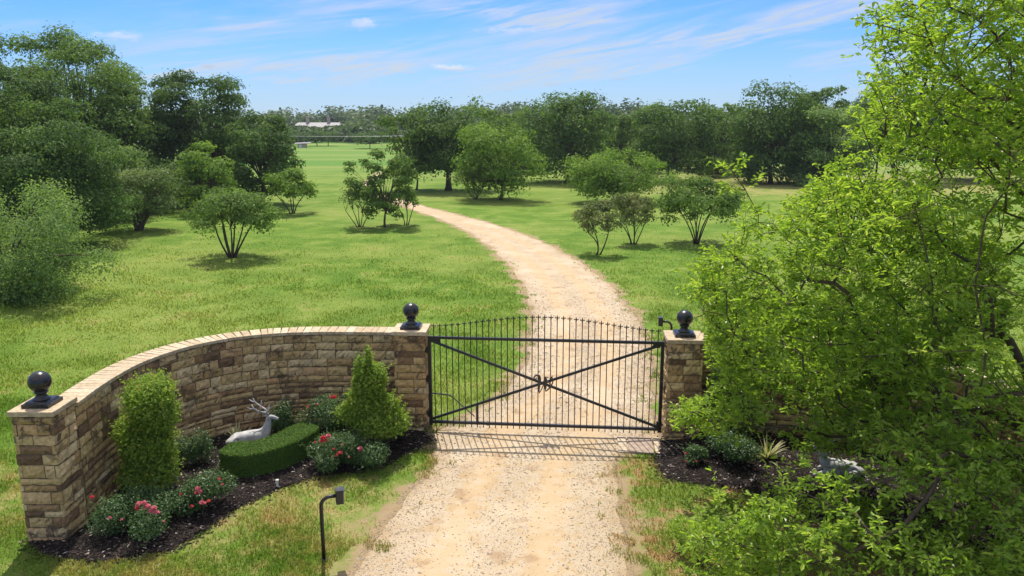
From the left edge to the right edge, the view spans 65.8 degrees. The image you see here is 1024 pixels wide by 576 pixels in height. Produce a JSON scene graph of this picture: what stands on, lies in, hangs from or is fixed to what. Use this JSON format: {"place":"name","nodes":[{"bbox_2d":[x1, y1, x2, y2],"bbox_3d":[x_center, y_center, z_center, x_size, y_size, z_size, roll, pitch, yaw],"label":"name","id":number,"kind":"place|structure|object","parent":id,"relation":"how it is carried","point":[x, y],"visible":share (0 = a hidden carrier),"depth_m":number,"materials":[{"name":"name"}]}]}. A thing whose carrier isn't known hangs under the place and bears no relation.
{"place":"outdoors","nodes":[
{"label":"outdoors","id":0,"kind":"place"},
{"bbox_2d":[346,171,663,575],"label":"gravel driveway","id":1,"kind":"structure","parent":0,"point":[540,263],"depth_m":13.64,"materials":[{"name":"beige gravel"}]},
{"bbox_2d":[617,436,659,453],"bbox_3d":[2.327,2.871,14.485,0.782,0.033,0.743,1,12,5],"label":"concrete pad","id":2,"kind":"object","parent":1,"relation":"on","point":[639,445],"visible":1,"depth_m":14.47,"materials":[{"name":"beige concrete"}]},
{"bbox_2d":[0,141,1023,575],"bbox_3d":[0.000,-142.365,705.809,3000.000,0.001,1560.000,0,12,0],"label":"lawn","id":3,"kind":"structure","parent":0,"point":[546,205],"depth_m":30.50,"materials":[{"name":"plant"}]},
{"bbox_2d":[1,181,64,229],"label":"dense bush","id":4,"kind":"object","parent":3,"relation":"on","point":[23,209],"depth_m":38.53,"materials":[{"name":"green plant"}]},
{"bbox_2d":[0,26,87,183],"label":"tall tree","id":5,"kind":"object","parent":3,"relation":"on","point":[40,89],"visible":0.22,"depth_m":47.31,"materials":[{"name":"green plant"}]},
{"bbox_2d":[6,371,88,541],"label":"stone pillar","id":6,"kind":"structure","parent":3,"relation":"on","point":[46,440],"depth_m":10.98,"materials":[{"name":"stone"}]},
{"bbox_2d":[0,174,133,307],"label":"weeping tree","id":7,"kind":"object","parent":3,"relation":"on","point":[31,268],"visible":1,"depth_m":25.79,"materials":[{"name":"green plant"}]},
{"bbox_2d":[0,75,145,246],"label":"leafy tree","id":8,"kind":"object","parent":3,"relation":"on","point":[51,158],"visible":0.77,"depth_m":35.80,"materials":[{"name":"green plant"}]},
{"bbox_2d":[1,20,162,169],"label":"tall tree","id":9,"kind":"object","parent":3,"relation":"on","point":[77,52],"visible":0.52,"depth_m":52.10,"materials":[{"name":"green plant"}]},
{"bbox_2d":[67,132,152,173],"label":"leafy tree","id":10,"kind":"object","parent":3,"relation":"on","point":[132,156],"visible":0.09,"depth_m":48.08,"materials":[{"name":"green plant"}]},
{"bbox_2d":[66,178,153,224],"bbox_3d":[-24.414,-5.268,45.972,7.372,3.140,7.023,-8,14,-35],"label":"dense bush","id":11,"kind":"object","parent":3,"relation":"on","point":[113,209],"depth_m":45.53,"materials":[{"name":"green plant"}]},
{"bbox_2d":[92,112,177,174],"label":"leafy tree","id":12,"kind":"object","parent":3,"relation":"on","point":[159,144],"visible":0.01,"depth_m":62.01,"materials":[{"name":"green plant"}]},
{"bbox_2d":[83,165,189,230],"bbox_3d":[-20.223,-4.752,42.510,5.374,3.637,5.425,3,12,12],"label":"tree","id":13,"kind":"object","parent":3,"relation":"on","point":[151,185],"visible":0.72,"depth_m":42.15,"materials":[{"name":"green plant"}]},
{"bbox_2d":[88,68,187,169],"bbox_3d":[-27.024,-10.915,56.984,6.653,9.696,7.766,-1,12,-4],"label":"leafy tree","id":14,"kind":"object","parent":3,"relation":"on","point":[150,137],"visible":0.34,"depth_m":55.37,"materials":[{"name":"green plant"}]},
{"bbox_2d":[108,189,187,214],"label":"dense bush","id":15,"kind":"object","parent":3,"relation":"on","point":[156,207],"visible":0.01,"depth_m":49.79,"materials":[{"name":"green plant"}]},
{"bbox_2d":[144,158,243,210],"bbox_3d":[-22.721,-7.063,53.471,8.608,3.724,8.086,-1,12,-4],"label":"dense bush","id":16,"kind":"object","parent":3,"relation":"on","point":[173,167],"visible":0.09,"depth_m":51.90,"materials":[{"name":"green plant"}]},
{"bbox_2d":[140,68,257,191],"bbox_3d":[-23.281,-11.363,59.125,8.417,9.799,8.027,-3,12,-14],"label":"tall tree","id":17,"kind":"object","parent":3,"relation":"on","point":[186,115],"visible":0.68,"depth_m":57.44,"materials":[{"name":"green plant"}]},
{"bbox_2d":[172,138,238,210],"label":"tree","id":18,"kind":"object","parent":3,"relation":"on","point":[213,173],"visible":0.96,"depth_m":49.56,"materials":[{"name":"green plant"}]},
{"bbox_2d":[176,177,236,199],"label":"dense bush","id":19,"kind":"object","parent":3,"relation":"on","point":[194,191],"visible":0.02,"depth_m":55.75,"materials":[{"name":"green plant"}]},
{"bbox_2d":[59,326,395,520],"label":"stone wall","id":20,"kind":"structure","parent":3,"relation":"on","point":[224,378],"depth_m":14.88,"materials":[{"name":"stone"}]},
{"bbox_2d":[17,423,442,570],"bbox_3d":[-4.603,3.050,13.457,3.340,0.098,6.458,11,16,41],"label":"mulch bed","id":21,"kind":"object","parent":3,"relation":"on","point":[172,533],"visible":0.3,"depth_m":11.92,"materials":[{"name":"brown wood"}]},
{"bbox_2d":[82,477,184,545],"bbox_3d":[-5.309,3.130,11.377,1.372,0.814,1.320,4,13,20],"label":"rose bush","id":22,"kind":"object","parent":21,"relation":"on","point":[153,504],"visible":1,"depth_m":11.12,"materials":[{"name":"green plant"}]},
{"bbox_2d":[104,367,185,493],"bbox_3d":[-5.656,2.259,12.265,1.293,2.150,1.098,10,16,40],"label":"columnar shrub","id":23,"kind":"object","parent":21,"relation":"on","point":[144,442],"visible":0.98,"depth_m":12.09,"materials":[{"name":"green plant"}]},
{"bbox_2d":[174,427,215,467],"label":"rose bush","id":24,"kind":"object","parent":21,"relation":"on","point":[201,446],"visible":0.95,"depth_m":13.43,"materials":[{"name":"green plant"}]},
{"bbox_2d":[166,460,240,517],"bbox_3d":[-4.683,3.031,11.927,1.024,0.779,1.023,0,12,0],"label":"rose bush","id":25,"kind":"object","parent":21,"relation":"on","point":[200,493],"visible":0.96,"depth_m":11.80,"materials":[{"name":"green plant"}]},
{"bbox_2d":[223,422,245,440],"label":"spiky plant","id":26,"kind":"object","parent":21,"relation":"on","point":[233,431],"visible":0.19,"depth_m":14.54,"materials":[{"name":"green plant"}]},
{"bbox_2d":[224,398,278,445],"bbox_3d":[-4.700,2.448,14.227,0.986,0.865,0.462,-3,12,-14],"label":"stag statue","id":27,"kind":"object","parent":21,"relation":"on","point":[264,431],"visible":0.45,"depth_m":14.20,"materials":[{"name":"stone"}]},
{"bbox_2d":[218,422,319,478],"bbox_3d":[-4.070,2.800,13.576,1.824,0.527,0.822,-11,16,-42],"label":"clipped hedge","id":28,"kind":"object","parent":21,"relation":"on","point":[282,449],"visible":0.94,"depth_m":13.24,"materials":[{"name":"green plant"}]},
{"bbox_2d":[263,397,294,431],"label":"rose bush","id":29,"kind":"object","parent":21,"relation":"on","point":[280,424],"visible":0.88,"depth_m":14.70,"materials":[{"name":"green plant"}]},
{"bbox_2d":[295,391,347,435],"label":"rose bush","id":30,"kind":"object","parent":21,"relation":"on","point":[323,410],"visible":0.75,"depth_m":14.54,"materials":[{"name":"green plant"}]},
{"bbox_2d":[299,429,354,473],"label":"rose bush","id":31,"kind":"object","parent":21,"relation":"on","point":[327,453],"visible":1,"depth_m":13.20,"materials":[{"name":"green plant"}]},
{"bbox_2d":[325,426,390,468],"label":"rose bush","id":32,"kind":"object","parent":21,"relation":"on","point":[360,450],"visible":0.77,"depth_m":13.34,"materials":[{"name":"green plant"}]},
{"bbox_2d":[330,344,422,446],"bbox_3d":[-2.390,1.967,13.924,1.616,2.031,1.197,0,12,0],"label":"conical shrub","id":33,"kind":"object","parent":21,"relation":"on","point":[371,408],"visible":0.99,"depth_m":13.76,"materials":[{"name":"green plant"}]},
{"bbox_2d":[365,392,411,445],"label":"rose bush","id":34,"kind":"object","parent":21,"relation":"on","point":[389,440],"visible":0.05,"depth_m":14.40,"materials":[{"name":"green plant"}]},
{"bbox_2d":[204,118,258,191],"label":"leafy tree","id":35,"kind":"object","parent":3,"relation":"on","point":[229,152],"visible":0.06,"depth_m":62.43,"materials":[{"name":"green plant"}]},
{"bbox_2d":[177,184,288,257],"bbox_3d":[-12.125,-2.869,34.578,4.204,3.154,4.990,-7,14,-32],"label":"tree","id":36,"kind":"object","parent":3,"relation":"on","point":[237,205],"visible":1,"depth_m":33.49,"materials":[{"name":"green plant"}]},
{"bbox_2d":[220,108,305,201],"bbox_3d":[-17.504,-9.212,55.694,6.238,6.948,6.796,2,12,10],"label":"leafy tree","id":37,"kind":"object","parent":3,"relation":"on","point":[261,152],"visible":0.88,"depth_m":54.68,"materials":[{"name":"green plant"}]},
{"bbox_2d":[258,126,300,140],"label":"tree","id":38,"kind":"object","parent":3,"relation":"on","point":[294,134],"visible":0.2,"depth_m":185.98,"materials":[{"name":"green plant"}]},
{"bbox_2d":[262,165,319,213],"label":"tree","id":39,"kind":"object","parent":3,"relation":"on","point":[290,182],"visible":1,"depth_m":50.05,"materials":[{"name":"green plant"}]},
{"bbox_2d":[294,142,310,147],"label":"entry shed","id":40,"kind":"structure","parent":3,"relation":"on","point":[302,144],"depth_m":178.56,"materials":[{"name":"beige stone"}]},
{"bbox_2d":[300,130,327,145],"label":"tree","id":41,"kind":"object","parent":3,"relation":"on","point":[311,133],"visible":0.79,"depth_m":190.25,"materials":[{"name":"green plant"}]},
{"bbox_2d":[295,117,340,126],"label":"ranch house","id":42,"kind":"structure","parent":3,"relation":"on","point":[317,124],"depth_m":278.20,"materials":[{"name":"beige stone"}]},
{"bbox_2d":[315,130,338,145],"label":"tree","id":43,"kind":"object","parent":3,"relation":"on","point":[328,138],"visible":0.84,"depth_m":190.47,"materials":[{"name":"green plant"}]},
{"bbox_2d":[319,486,344,561],"bbox_3d":[-2.419,3.189,10.645,0.378,1.021,0.130,-4,12,-18],"label":"keypad post","id":44,"kind":"object","parent":3,"relation":"on","point":[338,495],"visible":0.98,"depth_m":10.56,"materials":[{"name":"black metal"}]},
{"bbox_2d":[269,133,408,144],"bbox_3d":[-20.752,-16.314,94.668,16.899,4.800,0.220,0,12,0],"label":"hedge","id":45,"kind":"object","parent":3,"relation":"on","point":[339,135],"visible":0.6,"depth_m":94.18,"materials":[{"name":"green plant"}]},
{"bbox_2d":[338,185,387,226],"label":"sparse shrub","id":46,"kind":"object","parent":3,"relation":"on","point":[353,194],"visible":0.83,"depth_m":43.83,"materials":[{"name":"green plant"}]},
{"bbox_2d":[350,130,389,148],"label":"tree","id":47,"kind":"object","parent":3,"relation":"on","point":[370,139],"visible":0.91,"depth_m":172.03,"materials":[{"name":"green plant"}]},
{"bbox_2d":[342,148,418,226],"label":"tree","id":48,"kind":"object","parent":3,"relation":"on","point":[399,181],"visible":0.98,"depth_m":43.54,"materials":[{"name":"green plant"}]},
{"bbox_2d":[393,186,419,224],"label":"sparse shrub","id":49,"kind":"object","parent":3,"relation":"on","point":[410,198],"visible":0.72,"depth_m":45.12,"materials":[{"name":"green plant"}]},
{"bbox_2d":[374,114,444,190],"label":"leafy tree","id":50,"kind":"object","parent":3,"relation":"on","point":[414,156],"visible":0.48,"depth_m":66.52,"materials":[{"name":"green plant"}]},
{"bbox_2d":[391,303,430,430],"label":"stone pillar","id":51,"kind":"structure","parent":3,"relation":"on","point":[410,335],"depth_m":14.88,"materials":[{"name":"stone"}]},
{"bbox_2d":[425,314,664,433],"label":"metal gate","id":52,"kind":"structure","parent":51,"relation":"attached to","point":[544,383],"depth_m":14.74,"materials":[{"name":"black metal"}]},
{"bbox_2d":[388,94,497,190],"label":"oak tree","id":53,"kind":"object","parent":3,"relation":"on","point":[449,147],"visible":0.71,"depth_m":65.38,"materials":[{"name":"green plant"}]},
{"bbox_2d":[447,163,494,198],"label":"sparse shrub","id":54,"kind":"object","parent":3,"relation":"on","point":[475,176],"visible":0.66,"depth_m":59.63,"materials":[{"name":"green plant"}]},
{"bbox_2d":[47,97,931,143],"bbox_3d":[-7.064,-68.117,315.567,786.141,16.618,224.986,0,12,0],"label":"woods","id":55,"kind":"object","parent":3,"relation":"on","point":[357,122],"visible":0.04,"depth_m":300.20,"materials":[{"name":"green plant"}]},
{"bbox_2d":[469,107,520,160],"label":"leafy tree","id":56,"kind":"object","parent":3,"relation":"on","point":[503,120],"visible":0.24,"depth_m":79.23,"materials":[{"name":"green plant"}]},
{"bbox_2d":[325,171,666,575],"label":"driveway verge","id":57,"kind":"structure","parent":3,"relation":"on","point":[344,564],"depth_m":12.93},
{"bbox_2d":[658,316,672,329],"bbox_3d":[3.496,1.391,18.106,0.378,1.471,0.130,3,12,15],"label":"keypad post","id":58,"kind":"object","parent":57,"relation":"on","point":[660,321],"visible":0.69,"depth_m":17.95,"materials":[{"name":"black metal"}]},
{"bbox_2d":[449,121,556,199],"bbox_3d":[-0.759,-9.503,59.471,8.083,5.926,7.672,-1,12,-4],"label":"leafy tree","id":59,"kind":"object","parent":3,"relation":"on","point":[501,171],"visible":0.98,"depth_m":58.01,"materials":[{"name":"green plant"}]},
{"bbox_2d":[496,106,553,149],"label":"leafy tree","id":60,"kind":"object","parent":3,"relation":"on","point":[516,116],"visible":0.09,"depth_m":100.72,"materials":[{"name":"green plant"}]},
{"bbox_2d":[515,149,542,172],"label":"dense bush","id":61,"kind":"object","parent":3,"relation":"on","point":[524,164],"visible":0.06,"depth_m":90.12,"materials":[{"name":"green plant"}]},
{"bbox_2d":[513,88,622,182],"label":"tall tree","id":62,"kind":"object","parent":3,"relation":"on","point":[558,143],"visible":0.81,"depth_m":74.61,"materials":[{"name":"green plant"}]},
{"bbox_2d":[561,112,615,167],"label":"leafy tree","id":63,"kind":"object","parent":3,"relation":"on","point":[610,131],"visible":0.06,"depth_m":97.39,"materials":[{"name":"green plant"}]},
{"bbox_2d":[568,198,626,254],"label":"sparse shrub","id":64,"kind":"object","parent":3,"relation":"on","point":[589,212],"visible":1,"depth_m":34.66,"materials":[{"name":"green plant"}]},
{"bbox_2d":[572,144,637,168],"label":"dense bush","id":65,"kind":"object","parent":3,"relation":"on","point":[628,159],"visible":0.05,"depth_m":87.37,"materials":[{"name":"green plant"}]},
{"bbox_2d":[558,143,667,201],"bbox_3d":[7.333,-8.160,56.936,7.723,4.338,7.437,8,14,35],"label":"round tree","id":66,"kind":"object","parent":3,"relation":"on","point":[609,177],"visible":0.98,"depth_m":55.86,"materials":[{"name":"green plant"}]},
{"bbox_2d":[598,112,641,161],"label":"leafy tree","id":67,"kind":"object","parent":3,"relation":"on","point":[621,136],"visible":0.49,"depth_m":85.51,"materials":[{"name":"green plant"}]},
{"bbox_2d":[608,192,658,243],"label":"sparse shrub","id":68,"kind":"object","parent":3,"relation":"on","point":[629,208],"visible":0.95,"depth_m":37.65,"materials":[{"name":"green plant"}]},
{"bbox_2d":[611,106,663,152],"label":"leafy tree","id":69,"kind":"object","parent":3,"relation":"on","point":[630,127],"visible":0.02,"depth_m":100.45,"materials":[{"name":"green plant"}]},
{"bbox_2d":[621,98,725,178],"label":"tall tree","id":70,"kind":"object","parent":3,"relation":"on","point":[677,150],"visible":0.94,"depth_m":76.56,"materials":[{"name":"green plant"}]},
{"bbox_2d":[665,515,698,555],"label":"tree seedling","id":71,"kind":"object","parent":3,"relation":"on","point":[675,529],"visible":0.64,"depth_m":10.80,"materials":[{"name":"green plant"}]},
{"bbox_2d":[661,310,704,439],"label":"stone pillar","id":72,"kind":"structure","parent":3,"relation":"on","point":[681,366],"depth_m":14.42,"materials":[{"name":"stone"}]},
{"bbox_2d":[670,151,711,171],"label":"dense bush","id":73,"kind":"object","parent":3,"relation":"on","point":[684,165],"visible":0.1,"depth_m":91.22,"materials":[{"name":"green plant"}]},
{"bbox_2d":[673,513,712,566],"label":"tree seedling","id":74,"kind":"object","parent":3,"relation":"on","point":[692,554],"visible":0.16,"depth_m":10.54,"materials":[{"name":"green plant"}]},
{"bbox_2d":[670,110,715,168],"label":"leafy tree","id":75,"kind":"object","parent":3,"relation":"on","point":[691,125],"visible":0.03,"depth_m":97.56,"materials":[{"name":"green plant"}]},
{"bbox_2d":[648,170,751,244],"bbox_3d":[9.015,-3.791,37.833,4.783,3.607,5.283,-10,15,-40],"label":"tree","id":76,"kind":"object","parent":3,"relation":"on","point":[726,205],"visible":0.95,"depth_m":37.39,"materials":[{"name":"green plant"}]},
{"bbox_2d":[692,155,730,177],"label":"dense bush","id":77,"kind":"object","parent":3,"relation":"on","point":[712,171],"visible":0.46,"depth_m":82.97,"materials":[{"name":"green plant"}]},
{"bbox_2d":[693,103,751,173],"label":"leafy tree","id":78,"kind":"object","parent":3,"relation":"on","point":[731,111],"visible":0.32,"depth_m":86.56,"materials":[{"name":"green plant"}]},
{"bbox_2d":[709,148,765,172],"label":"dense bush","id":79,"kind":"object","parent":3,"relation":"on","point":[733,157],"visible":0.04,"depth_m":88.37,"materials":[{"name":"green plant"}]},
{"bbox_2d":[715,106,767,168],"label":"leafy tree","id":80,"kind":"object","parent":3,"relation":"on","point":[746,122],"visible":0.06,"depth_m":98.57,"materials":[{"name":"green plant"}]},
{"bbox_2d":[716,76,839,183],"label":"tall tree","id":81,"kind":"object","parent":3,"relation":"on","point":[775,126],"visible":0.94,"depth_m":73.55,"materials":[{"name":"green plant"}]},
{"bbox_2d":[784,160,835,179],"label":"dense bush","id":82,"kind":"object","parent":3,"relation":"on","point":[811,165],"visible":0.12,"depth_m":74.64,"materials":[{"name":"green plant"}]},
{"bbox_2d":[787,85,850,172],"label":"tall tree","id":83,"kind":"object","parent":3,"relation":"on","point":[823,97],"visible":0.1,"depth_m":81.10,"materials":[{"name":"green plant"}]},
{"bbox_2d":[784,102,877,186],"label":"leafy tree","id":84,"kind":"object","parent":3,"relation":"on","point":[829,116],"visible":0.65,"depth_m":71.45,"materials":[{"name":"green plant"}]},
{"bbox_2d":[644,431,1023,555],"bbox_3d":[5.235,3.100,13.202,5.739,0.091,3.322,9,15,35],"label":"mulch bed","id":85,"kind":"object","parent":3,"relation":"on","point":[738,483],"visible":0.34,"depth_m":13.12,"materials":[{"name":"brown wood"}]},
{"bbox_2d":[675,443,709,465],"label":"rose bush","id":86,"kind":"object","parent":85,"relation":"on","point":[696,452],"visible":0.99,"depth_m":13.46,"materials":[{"name":"green plant"}]},
{"bbox_2d":[702,344,760,434],"bbox_3d":[4.057,1.800,14.407,1.353,2.164,1.185,0,12,0],"label":"conical shrub","id":87,"kind":"object","parent":85,"relation":"on","point":[731,428],"visible":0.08,"depth_m":14.31,"materials":[{"name":"green plant"}]},
{"bbox_2d":[705,428,767,469],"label":"rose bush","id":88,"kind":"object","parent":85,"relation":"on","point":[732,451],"visible":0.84,"depth_m":13.35,"materials":[{"name":"green plant"}]},
{"bbox_2d":[751,432,787,465],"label":"spiky plant","id":89,"kind":"object","parent":85,"relation":"on","point":[772,453],"visible":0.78,"depth_m":13.71,"materials":[{"name":"green plant"}]},
{"bbox_2d":[810,434,867,479],"bbox_3d":[5.411,2.728,13.061,0.907,0.796,0.425,3,12,12],"label":"stag statue","id":90,"kind":"object","parent":85,"relation":"on","point":[831,462],"visible":0.46,"depth_m":13.02,"materials":[{"name":"stone"}]},
{"bbox_2d":[656,0,1023,575],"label":"leafy oak","id":91,"kind":"object","parent":3,"relation":"on","point":[863,346],"visible":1,"depth_m":9.46,"materials":[{"name":"green plant"}]},
{"bbox_2d":[700,333,1020,510],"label":"stone wall","id":92,"kind":"structure","parent":3,"relation":"on","point":[780,417],"depth_m":14.62,"materials":[{"name":"stone"}]},
{"bbox_2d":[841,78,950,181],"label":"tall tree","id":93,"kind":"object","parent":3,"relation":"on","point":[864,104],"visible":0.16,"depth_m":75.44,"materials":[{"name":"green plant"}]},
{"bbox_2d":[928,82,1023,180],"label":"tall tree","id":94,"kind":"object","parent":3,"relation":"on","point":[998,143],"visible":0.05,"depth_m":77.42,"materials":[{"name":"green plant"}]},
{"bbox_2d":[1006,396,1023,533],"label":"stone pillar","id":95,"kind":"structure","parent":3,"relation":"on","point":[1019,437],"depth_m":11.46,"materials":[{"name":"stone"}]},
{"bbox_2d":[0,0,1023,118],"label":"sky","id":96,"kind":"structure","parent":0,"point":[306,55],"materials":[{"name":"blue"}]}
]}

